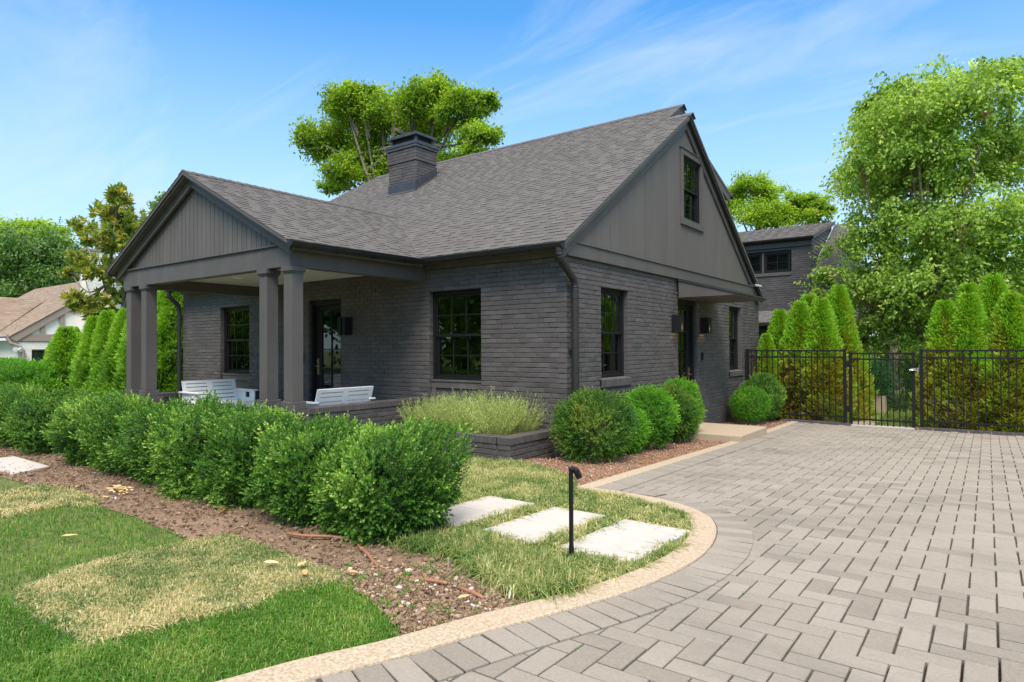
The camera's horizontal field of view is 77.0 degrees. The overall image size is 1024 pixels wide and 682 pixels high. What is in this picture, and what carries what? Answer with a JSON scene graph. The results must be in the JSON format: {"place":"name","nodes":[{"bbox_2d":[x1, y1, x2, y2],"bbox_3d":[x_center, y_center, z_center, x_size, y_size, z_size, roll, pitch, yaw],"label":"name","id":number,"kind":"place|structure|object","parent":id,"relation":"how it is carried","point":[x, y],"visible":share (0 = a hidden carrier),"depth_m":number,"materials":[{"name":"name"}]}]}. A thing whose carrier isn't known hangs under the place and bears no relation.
{"place":"outdoors","nodes":[
{"label":"outdoors","id":0,"kind":"place"},
{"bbox_2d":[0,503,188,592],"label":"lawn grass","id":1,"kind":"structure","parent":0,"point":[27,533],"depth_m":4.38,"materials":[{"name":"green plant"}]},
{"bbox_2d":[0,477,401,681],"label":"lawn soil","id":2,"kind":"structure","parent":0,"point":[75,530],"depth_m":4.14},
{"bbox_2d":[0,484,106,518],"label":"bleached grass","id":3,"kind":"structure","parent":2,"relation":"on","point":[13,501],"depth_m":5.53,"materials":[{"name":"beige plant"}]},
{"bbox_2d":[8,533,350,653],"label":"bleached grass","id":4,"kind":"structure","parent":2,"relation":"on","point":[121,594],"depth_m":3.45,"materials":[{"name":"beige plant"}]},
{"bbox_2d":[0,579,397,681],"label":"lawn grass","id":5,"kind":"structure","parent":2,"relation":"on","point":[178,648],"depth_m":2.79,"materials":[{"name":"green plant"}]},
{"bbox_2d":[0,441,530,630],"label":"mulch bed","id":6,"kind":"object","parent":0,"point":[292,547],"visible":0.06,"depth_m":4.91,"materials":[{"name":"brown wood"}]},
{"bbox_2d":[0,382,54,447],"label":"shrub","id":7,"kind":"object","parent":6,"relation":"on","point":[19,392],"visible":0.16,"depth_m":8.76,"materials":[{"name":"green plant"}]},
{"bbox_2d":[0,384,101,455],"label":"shrub","id":8,"kind":"object","parent":6,"relation":"on","point":[21,415],"visible":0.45,"depth_m":8.11,"materials":[{"name":"green plant"}]},
{"bbox_2d":[39,390,135,466],"bbox_3d":[-4.863,1.043,7.594,1.090,0.928,1.193,-1,-1,41],"label":"shrub","id":9,"kind":"object","parent":6,"relation":"on","point":[69,448],"visible":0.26,"depth_m":7.26,"materials":[{"name":"green plant"}]},
{"bbox_2d":[64,388,168,475],"bbox_3d":[-4.147,1.025,7.085,1.189,1.020,1.252,-1,-1,31],"label":"shrub","id":10,"kind":"object","parent":6,"relation":"on","point":[108,426],"visible":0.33,"depth_m":6.82,"materials":[{"name":"green plant"}]},
{"bbox_2d":[103,393,224,487],"bbox_3d":[-3.486,1.028,6.622,1.142,0.968,1.312,-1,-1,29],"label":"shrub","id":11,"kind":"object","parent":6,"relation":"on","point":[132,436],"visible":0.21,"depth_m":6.29,"materials":[{"name":"green plant"}]},
{"bbox_2d":[143,389,272,500],"bbox_3d":[-2.840,0.982,6.087,1.161,1.060,1.190,-1,-1,36],"label":"shrub","id":12,"kind":"object","parent":6,"relation":"on","point":[168,466],"visible":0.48,"depth_m":5.76,"materials":[{"name":"green plant"}]},
{"bbox_2d":[183,403,311,511],"bbox_3d":[-2.160,1.023,5.697,1.075,0.958,1.183,-1,-1,36],"label":"shrub","id":13,"kind":"object","parent":6,"relation":"on","point":[232,453],"visible":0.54,"depth_m":5.35,"materials":[{"name":"green plant"}]},
{"bbox_2d":[239,410,389,528],"bbox_3d":[-1.524,1.029,5.144,1.020,0.902,1.202,-1,-1,36],"label":"shrub","id":14,"kind":"object","parent":6,"relation":"on","point":[281,478],"visible":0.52,"depth_m":4.82,"materials":[{"name":"green plant"}]},
{"bbox_2d":[286,532,484,598],"bbox_3d":[-0.801,1.344,3.982,1.867,0.052,0.241,-1,-1,41],"label":"hose","id":15,"kind":"object","parent":6,"relation":"on","point":[460,588],"visible":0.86,"depth_m":3.90,"materials":[{"name":"brown rubber"}]},
{"bbox_2d":[308,414,478,546],"bbox_3d":[-0.880,1.010,4.688,1.083,0.963,1.215,-1,-1,36],"label":"shrub","id":16,"kind":"object","parent":6,"relation":"on","point":[421,491],"visible":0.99,"depth_m":4.43,"materials":[{"name":"green plant"}]},
{"bbox_2d":[321,565,514,620],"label":"weathered chips","id":17,"kind":"object","parent":6,"relation":"on","point":[398,587],"visible":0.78,"depth_m":3.45,"materials":[{"name":"grey wood"}]},
{"bbox_2d":[308,562,539,634],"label":"bark chips","id":18,"kind":"object","parent":6,"relation":"on","point":[432,618],"visible":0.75,"depth_m":3.39,"materials":[{"name":"brown wood"}]},
{"bbox_2d":[338,560,538,631],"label":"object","id":19,"kind":"object","parent":6,"relation":"on","point":[397,582],"visible":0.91,"depth_m":3.45,"materials":[{"name":"brown gravel"}]},
{"bbox_2d":[106,351,906,459],"bbox_3d":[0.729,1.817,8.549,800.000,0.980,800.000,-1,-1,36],"label":"ground","id":20,"kind":"structure","parent":0,"point":[889,400],"depth_m":21.45,"materials":[{"name":"green plant"}]},
{"bbox_2d":[0,456,49,474],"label":"path slab","id":21,"kind":"structure","parent":20,"relation":"on","point":[20,463],"depth_m":7.16,"materials":[{"name":"concrete"}]},
{"bbox_2d":[0,356,64,392],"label":"hedge","id":22,"kind":"object","parent":20,"relation":"on","point":[21,370],"visible":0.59,"depth_m":17.06,"materials":[{"name":"green plant"}]},
{"bbox_2d":[0,213,76,247],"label":"leafy tree","id":23,"kind":"object","parent":20,"relation":"on","point":[22,223],"visible":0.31,"depth_m":84.25,"materials":[{"name":"green plant"}]},
{"bbox_2d":[0,215,92,297],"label":"dense tree","id":24,"kind":"object","parent":20,"relation":"on","point":[25,268],"visible":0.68,"depth_m":54.66,"materials":[{"name":"green plant"}]},
{"bbox_2d":[38,325,81,390],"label":"arborvitae","id":25,"kind":"object","parent":20,"relation":"on","point":[65,340],"visible":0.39,"depth_m":17.87,"materials":[{"name":"green plant"}]},
{"bbox_2d":[66,315,106,395],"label":"arborvitae","id":26,"kind":"object","parent":20,"relation":"on","point":[78,374],"visible":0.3,"depth_m":16.95,"materials":[{"name":"green plant"}]},
{"bbox_2d":[0,248,175,375],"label":"cottage","id":27,"kind":"structure","parent":20,"relation":"on","point":[32,321],"depth_m":31.57,"materials":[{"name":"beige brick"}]},
{"bbox_2d":[79,308,118,394],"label":"arborvitae","id":28,"kind":"object","parent":20,"relation":"on","point":[105,319],"visible":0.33,"depth_m":16.62,"materials":[{"name":"green plant"}]},
{"bbox_2d":[56,182,146,319],"bbox_3d":[-15.157,-1.632,23.911,9.998,7.808,2.519,-1,-1,36],"label":"magnolia tree","id":29,"kind":"object","parent":20,"relation":"on","point":[124,223],"visible":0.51,"depth_m":23.39,"materials":[{"name":"green plant"}]},
{"bbox_2d":[88,307,125,396],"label":"arborvitae","id":30,"kind":"object","parent":20,"relation":"on","point":[105,375],"visible":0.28,"depth_m":16.15,"materials":[{"name":"green plant"}]},
{"bbox_2d":[111,320,125,394],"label":"arborvitae","id":31,"kind":"object","parent":20,"relation":"on","point":[119,383],"visible":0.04,"depth_m":15.68,"materials":[{"name":"green plant"}]},
{"bbox_2d":[141,191,164,214],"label":"leafy tree","id":32,"kind":"object","parent":20,"relation":"on","point":[153,203],"visible":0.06,"depth_m":44.76,"materials":[{"name":"green plant"}]},
{"bbox_2d":[157,290,183,392],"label":"arborvitae","id":33,"kind":"object","parent":20,"relation":"on","point":[166,351],"visible":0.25,"depth_m":14.81,"materials":[{"name":"green plant"}]},
{"bbox_2d":[288,66,506,197],"bbox_3d":[-7.076,-7.030,39.663,18.940,19.045,7.302,-1,-1,36],"label":"oak tree","id":34,"kind":"object","parent":20,"relation":"on","point":[354,108],"visible":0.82,"depth_m":38.86,"materials":[{"name":"green plant"}]},
{"bbox_2d":[105,104,767,458],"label":"brick house","id":35,"kind":"structure","parent":20,"relation":"on","point":[610,256],"depth_m":10.44,"materials":[{"name":"brick"}]},
{"bbox_2d":[178,379,258,408],"bbox_3d":[-5.208,1.077,11.424,0.694,0.755,1.130,-1,-1,36],"label":"porch bench","id":36,"kind":"object","parent":35,"relation":"on","point":[232,391],"visible":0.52,"depth_m":11.62,"materials":[{"name":"white paint"}]},
{"bbox_2d":[224,306,249,373],"bbox_3d":[-5.696,-0.014,13.463,1.096,1.395,0.102,-1,-1,36],"label":"window","id":37,"kind":"structure","parent":35,"relation":"in","point":[236,319],"depth_m":13.54,"materials":[{"name":"black glass"}]},
{"bbox_2d":[311,299,341,402],"bbox_3d":[-3.318,0.349,11.680,0.924,2.179,0.170,-1,-1,36],"label":"door","id":38,"kind":"structure","parent":35,"relation":"in","point":[325,339],"depth_m":11.80,"materials":[{"name":"black glass"}]},
{"bbox_2d":[306,386,374,406],"bbox_3d":[-2.621,1.044,9.351,0.694,0.755,1.130,-1,-1,36],"label":"porch bench","id":39,"kind":"object","parent":35,"relation":"on","point":[343,397],"visible":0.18,"depth_m":9.12,"materials":[{"name":"white paint"}]},
{"bbox_2d":[433,289,480,380],"bbox_3d":[-0.802,-0.088,9.847,1.040,1.365,0.102,-1,-1,36],"label":"window","id":40,"kind":"structure","parent":35,"relation":"in","point":[456,314],"depth_m":9.88,"materials":[{"name":"black glass"}]},
{"bbox_2d":[601,288,623,376],"bbox_3d":[1.463,-0.121,9.783,0.102,1.321,0.885,-1,-1,36],"label":"window","id":41,"kind":"structure","parent":35,"relation":"in","point":[612,309],"depth_m":9.88,"materials":[{"name":"black glass"}]},
{"bbox_2d":[678,299,693,388],"bbox_3d":[3.213,0.426,12.111,0.170,2.384,0.929,-1,-1,36],"label":"door","id":42,"kind":"structure","parent":35,"relation":"in","point":[685,339],"depth_m":12.33,"materials":[{"name":"black glass"}]},
{"bbox_2d":[684,157,698,223],"bbox_3d":[3.362,-2.849,12.255,0.102,1.179,0.896,-1,-1,36],"label":"window","id":43,"kind":"structure","parent":35,"relation":"in","point":[691,170],"depth_m":12.40,"materials":[{"name":"black glass"}]},
{"bbox_2d":[729,307,737,369],"bbox_3d":[4.881,-0.056,14.409,0.102,1.389,0.856,-1,-1,36],"label":"window","id":44,"kind":"structure","parent":35,"relation":"in","point":[733,327],"depth_m":14.64,"materials":[{"name":"black glass"}]},
{"bbox_2d":[216,486,716,681],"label":"kerb","id":45,"kind":"structure","parent":20,"relation":"on","point":[314,667],"depth_m":3.00,"materials":[{"name":"beige concrete"}]},
{"bbox_2d":[385,425,553,460],"bbox_3d":[-0.645,1.425,8.938,2.295,0.438,1.017,-1,-1,36],"label":"brick planter","id":46,"kind":"object","parent":20,"relation":"on","point":[530,444],"visible":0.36,"depth_m":8.16,"materials":[{"name":"grey brick"}]},
{"bbox_2d":[397,396,443,424],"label":"herb plant","id":47,"kind":"object","parent":46,"relation":"on","point":[408,412],"visible":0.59,"depth_m":9.29,"materials":[{"name":"green plant"}]},
{"bbox_2d":[418,391,463,426],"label":"herb plant","id":48,"kind":"object","parent":46,"relation":"on","point":[436,404],"visible":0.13,"depth_m":9.57,"materials":[{"name":"green plant"}]},
{"bbox_2d":[415,392,470,428],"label":"herb plant","id":49,"kind":"object","parent":46,"relation":"on","point":[429,411],"visible":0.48,"depth_m":8.97,"materials":[{"name":"green plant"}]},
{"bbox_2d":[433,388,495,430],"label":"herb plant","id":50,"kind":"object","parent":46,"relation":"on","point":[464,395],"visible":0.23,"depth_m":9.24,"materials":[{"name":"green plant"}]},
{"bbox_2d":[440,392,497,432],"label":"herb plant","id":51,"kind":"object","parent":46,"relation":"on","point":[468,421],"visible":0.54,"depth_m":8.72,"materials":[{"name":"green plant"}]},
{"bbox_2d":[464,387,519,432],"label":"herb plant","id":52,"kind":"object","parent":46,"relation":"on","point":[489,407],"visible":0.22,"depth_m":8.91,"materials":[{"name":"green plant"}]},
{"bbox_2d":[459,392,527,434],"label":"herb plant","id":53,"kind":"object","parent":46,"relation":"on","point":[497,427],"visible":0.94,"depth_m":8.40,"materials":[{"name":"green plant"}]},
{"bbox_2d":[486,390,547,434],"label":"herb plant","id":54,"kind":"object","parent":46,"relation":"on","point":[522,423],"visible":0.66,"depth_m":8.65,"materials":[{"name":"green plant"}]},
{"bbox_2d":[577,421,797,487],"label":"kerb","id":55,"kind":"structure","parent":20,"relation":"on","point":[608,480],"depth_m":7.78,"materials":[{"name":"beige concrete"}]},
{"bbox_2d":[674,422,766,442],"bbox_3d":[3.508,1.640,11.147,1.362,0.255,1.490,-1,-1,36],"label":"door step","id":56,"kind":"object","parent":20,"relation":"on","point":[718,432],"depth_m":10.72,"materials":[{"name":"beige concrete"}]},
{"bbox_2d":[726,168,802,230],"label":"maple tree","id":57,"kind":"object","parent":20,"relation":"on","point":[769,209],"visible":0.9,"depth_m":33.48,"materials":[{"name":"green plant"}]},
{"bbox_2d":[752,333,788,419],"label":"arborvitae","id":58,"kind":"object","parent":20,"relation":"on","point":[766,342],"visible":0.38,"depth_m":15.04,"materials":[{"name":"green plant"}]},
{"bbox_2d":[767,308,795,408],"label":"arborvitae","id":59,"kind":"object","parent":20,"relation":"on","point":[779,317],"visible":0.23,"depth_m":15.54,"materials":[{"name":"green plant"}]},
{"bbox_2d":[773,300,831,419],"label":"arborvitae","id":60,"kind":"object","parent":20,"relation":"on","point":[797,317],"visible":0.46,"depth_m":14.84,"materials":[{"name":"green plant"}]},
{"bbox_2d":[778,186,841,268],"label":"maple tree","id":61,"kind":"object","parent":20,"relation":"on","point":[817,210],"visible":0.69,"depth_m":34.76,"materials":[{"name":"green plant"}]},
{"bbox_2d":[796,293,825,362],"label":"arborvitae","id":62,"kind":"object","parent":20,"relation":"on","point":[808,299],"visible":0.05,"depth_m":15.35,"materials":[{"name":"green plant"}]},
{"bbox_2d":[780,418,851,425],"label":"wall","id":63,"kind":"structure","parent":20,"relation":"on","point":[824,422],"depth_m":13.86,"materials":[{"name":"paint"}]},
{"bbox_2d":[745,348,846,422],"bbox_3d":[6.243,0.985,14.229,2.083,1.653,0.068,-1,-1,36],"label":"iron fence","id":64,"kind":"object","parent":63,"relation":"on","point":[844,416],"visible":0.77,"depth_m":14.07,"materials":[{"name":"black metal"}]},
{"bbox_2d":[790,297,859,421],"bbox_3d":[7.141,0.423,14.764,1.547,2.886,1.607,1,-3,-25],"label":"arborvitae","id":65,"kind":"object","parent":20,"relation":"on","point":[821,312],"visible":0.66,"depth_m":14.43,"materials":[{"name":"green plant"}]},
{"bbox_2d":[815,284,879,420],"bbox_3d":[7.703,0.264,14.952,1.467,3.212,1.530,-3,1,4],"label":"arborvitae","id":66,"kind":"object","parent":20,"relation":"on","point":[841,304],"visible":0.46,"depth_m":14.67,"materials":[{"name":"green plant"}]},
{"bbox_2d":[873,394,886,414],"bbox_3d":[9.113,1.639,16.282,0.640,0.550,0.600,-1,-1,36],"label":"trough planter","id":67,"kind":"object","parent":20,"relation":"on","point":[884,403],"visible":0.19,"depth_m":15.92,"materials":[{"name":"concrete"}]},
{"bbox_2d":[865,360,896,396],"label":"shrub","id":68,"kind":"object","parent":67,"relation":"on","point":[884,376],"visible":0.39,"depth_m":16.01,"materials":[{"name":"green plant"}]},
{"bbox_2d":[851,424,914,429],"bbox_3d":[7.620,1.796,13.219,1.135,0.097,0.260,-1,-1,36],"label":"threshold","id":69,"kind":"object","parent":20,"relation":"on","point":[880,426],"visible":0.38,"depth_m":13.15,"materials":[{"name":"concrete"}]},
{"bbox_2d":[848,72,960,389],"bbox_3d":[15.237,-4.138,25.142,4.230,12.761,3.172,-1,-1,36],"label":"leafy tree","id":70,"kind":"object","parent":20,"relation":"on","point":[895,86],"visible":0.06,"depth_m":25.13,"materials":[{"name":"green plant"}]},
{"bbox_2d":[870,296,941,385],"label":"leafy tree","id":71,"kind":"object","parent":20,"relation":"on","point":[883,355],"depth_m":27.95,"materials":[{"name":"green plant"}]},
{"bbox_2d":[790,52,1023,365],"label":"birch tree","id":72,"kind":"object","parent":20,"relation":"on","point":[895,284],"visible":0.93,"depth_m":15.91,"materials":[{"name":"green plant"}]},
{"bbox_2d":[908,299,980,428],"bbox_3d":[8.987,0.476,13.315,1.523,2.721,1.476,1,-3,-26],"label":"arborvitae","id":73,"kind":"object","parent":20,"relation":"on","point":[941,315],"visible":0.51,"depth_m":13.22,"materials":[{"name":"green plant"}]},
{"bbox_2d":[925,291,1004,430],"bbox_3d":[9.231,0.412,13.045,1.545,2.852,1.531,2,2,34],"label":"arborvitae","id":74,"kind":"object","parent":20,"relation":"on","point":[973,321],"visible":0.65,"depth_m":12.82,"materials":[{"name":"green plant"}]},
{"bbox_2d":[915,426,1023,435],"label":"wall","id":75,"kind":"structure","parent":20,"relation":"on","point":[971,431],"depth_m":12.28,"materials":[{"name":"paint"}]},
{"bbox_2d":[919,348,1023,431],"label":"iron fence","id":76,"kind":"object","parent":75,"relation":"on","point":[921,358],"visible":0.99,"depth_m":12.40,"materials":[{"name":"black metal"}]},
{"bbox_2d":[952,281,987,402],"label":"arborvitae","id":77,"kind":"object","parent":20,"relation":"on","point":[967,287],"visible":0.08,"depth_m":13.41,"materials":[{"name":"green plant"}]},
{"bbox_2d":[959,292,1023,432],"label":"arborvitae","id":78,"kind":"object","parent":20,"relation":"on","point":[998,320],"visible":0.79,"depth_m":12.43,"materials":[{"name":"green plant"}]},
{"bbox_2d":[971,273,1017,423],"bbox_3d":[10.044,0.202,13.361,1.526,3.283,1.473,0,-3,-27],"label":"arborvitae","id":79,"kind":"object","parent":20,"relation":"on","point":[993,288],"visible":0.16,"depth_m":13.30,"materials":[{"name":"green plant"}]},
{"bbox_2d":[994,295,1023,431],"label":"arborvitae","id":80,"kind":"object","parent":20,"relation":"on","point":[1010,321],"visible":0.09,"depth_m":12.50,"materials":[{"name":"green plant"}]},
{"bbox_2d":[0,0,1023,340],"label":"sky","id":81,"kind":"structure","parent":0,"point":[95,94],"materials":[{"name":"blue"}]},
{"bbox_2d":[385,451,700,597],"bbox_3d":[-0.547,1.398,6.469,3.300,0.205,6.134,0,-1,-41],"label":"variegated border grass","id":82,"kind":"structure","parent":0,"point":[540,486],"depth_m":5.34,"materials":[{"name":"green plant"}]},
{"bbox_2d":[430,496,534,525],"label":"stepping slab","id":83,"kind":"structure","parent":82,"relation":"on","point":[473,510],"depth_m":5.32,"materials":[{"name":"concrete"}]},
{"bbox_2d":[367,521,612,613],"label":"variegated border grass","id":84,"kind":"structure","parent":82,"relation":"on","point":[548,576],"depth_m":3.77,"materials":[{"name":"green plant"}]},
{"bbox_2d":[483,507,604,544],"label":"stepping slab","id":85,"kind":"structure","parent":82,"relation":"on","point":[544,522],"depth_m":4.84,"materials":[{"name":"concrete"}]},
{"bbox_2d":[566,466,581,558],"bbox_3d":[0.394,1.082,4.066,0.102,0.578,0.063,0,-1,3],"label":"path light","id":86,"kind":"object","parent":82,"relation":"on","point":[575,471],"visible":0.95,"depth_m":4.06,"materials":[{"name":"black metal"}]},
{"bbox_2d":[559,519,690,567],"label":"stepping slab","id":87,"kind":"structure","parent":82,"relation":"on","point":[635,536],"depth_m":4.43,"materials":[{"name":"concrete"}]},
{"bbox_2d":[307,422,808,681],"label":"driveway border","id":88,"kind":"object","parent":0,"point":[725,554],"visible":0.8,"depth_m":3.16,"materials":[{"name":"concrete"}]},
{"bbox_2d":[524,419,788,485],"bbox_3d":[2.897,1.625,10.654,1.490,0.271,9.520,-1,-1,36],"label":"mulch bed","id":89,"kind":"object","parent":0,"point":[684,449],"visible":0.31,"depth_m":8.19,"materials":[{"name":"brown wood"}]},
{"bbox_2d":[548,384,642,463],"bbox_3d":[1.063,1.060,8.211,1.232,1.032,1.160,-1,-1,36],"label":"shrub","id":90,"kind":"object","parent":89,"relation":"on","point":[594,439],"visible":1,"depth_m":7.98,"materials":[{"name":"green plant"}]},
{"bbox_2d":[591,401,653,454],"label":"shrub","id":91,"kind":"object","parent":89,"relation":"on","point":[643,432],"visible":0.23,"depth_m":8.70,"materials":[{"name":"green plant"}]},
{"bbox_2d":[617,382,680,449],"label":"shrub","id":92,"kind":"object","parent":89,"relation":"on","point":[645,397],"visible":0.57,"depth_m":9.18,"materials":[{"name":"green plant"}]},
{"bbox_2d":[650,383,702,441],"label":"shrub","id":93,"kind":"object","parent":89,"relation":"on","point":[689,410],"visible":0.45,"depth_m":9.98,"materials":[{"name":"green plant"}]},
{"bbox_2d":[657,375,707,434],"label":"shrub","id":94,"kind":"object","parent":89,"relation":"on","point":[693,390],"visible":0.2,"depth_m":10.57,"materials":[{"name":"green plant"}]},
{"bbox_2d":[728,384,772,423],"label":"shrub","id":95,"kind":"object","parent":89,"relation":"on","point":[739,414],"visible":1,"depth_m":13.32,"materials":[{"name":"green plant"}]},
{"bbox_2d":[738,371,786,421],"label":"shrub","id":96,"kind":"object","parent":89,"relation":"on","point":[776,404],"visible":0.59,"depth_m":13.92,"materials":[{"name":"green plant"}]},
{"bbox_2d":[434,423,1023,681],"bbox_3d":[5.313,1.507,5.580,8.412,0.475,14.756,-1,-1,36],"label":"driveway","id":97,"kind":"structure","parent":0,"point":[753,486],"depth_m":3.76,"materials":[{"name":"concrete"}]},
{"bbox_2d":[738,222,886,360],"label":"garage house","id":98,"kind":"structure","parent":0,"point":[781,260],"depth_m":20.34,"materials":[{"name":"paint"}]},
{"bbox_2d":[764,251,790,272],"bbox_3d":[8.414,-2.496,20.393,0.790,0.630,0.102,-1,-1,36],"label":"window","id":99,"kind":"structure","parent":98,"relation":"in","point":[786,252],"depth_m":20.38,"materials":[{"name":"black glass"}]},
{"bbox_2d":[846,352,918,427],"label":"iron gate","id":100,"kind":"structure","parent":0,"point":[849,408],"depth_m":13.22,"materials":[{"name":"black metal"}]},
{"bbox_2d":[866,397,966,428],"bbox_3d":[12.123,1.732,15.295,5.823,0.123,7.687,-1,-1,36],"label":"lawn grass","id":101,"kind":"structure","parent":0,"point":[890,410],"depth_m":15.23,"materials":[{"name":"green plant"}]},
{"bbox_2d":[871,347,916,409],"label":"shrub","id":102,"kind":"object","parent":101,"relation":"on","point":[902,395],"visible":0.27,"depth_m":16.50,"materials":[{"name":"green plant"}]},
{"bbox_2d":[894,346,923,397],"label":"shrub","id":103,"kind":"object","parent":101,"relation":"on","point":[908,350],"visible":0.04,"depth_m":20.24,"materials":[{"name":"green plant"}]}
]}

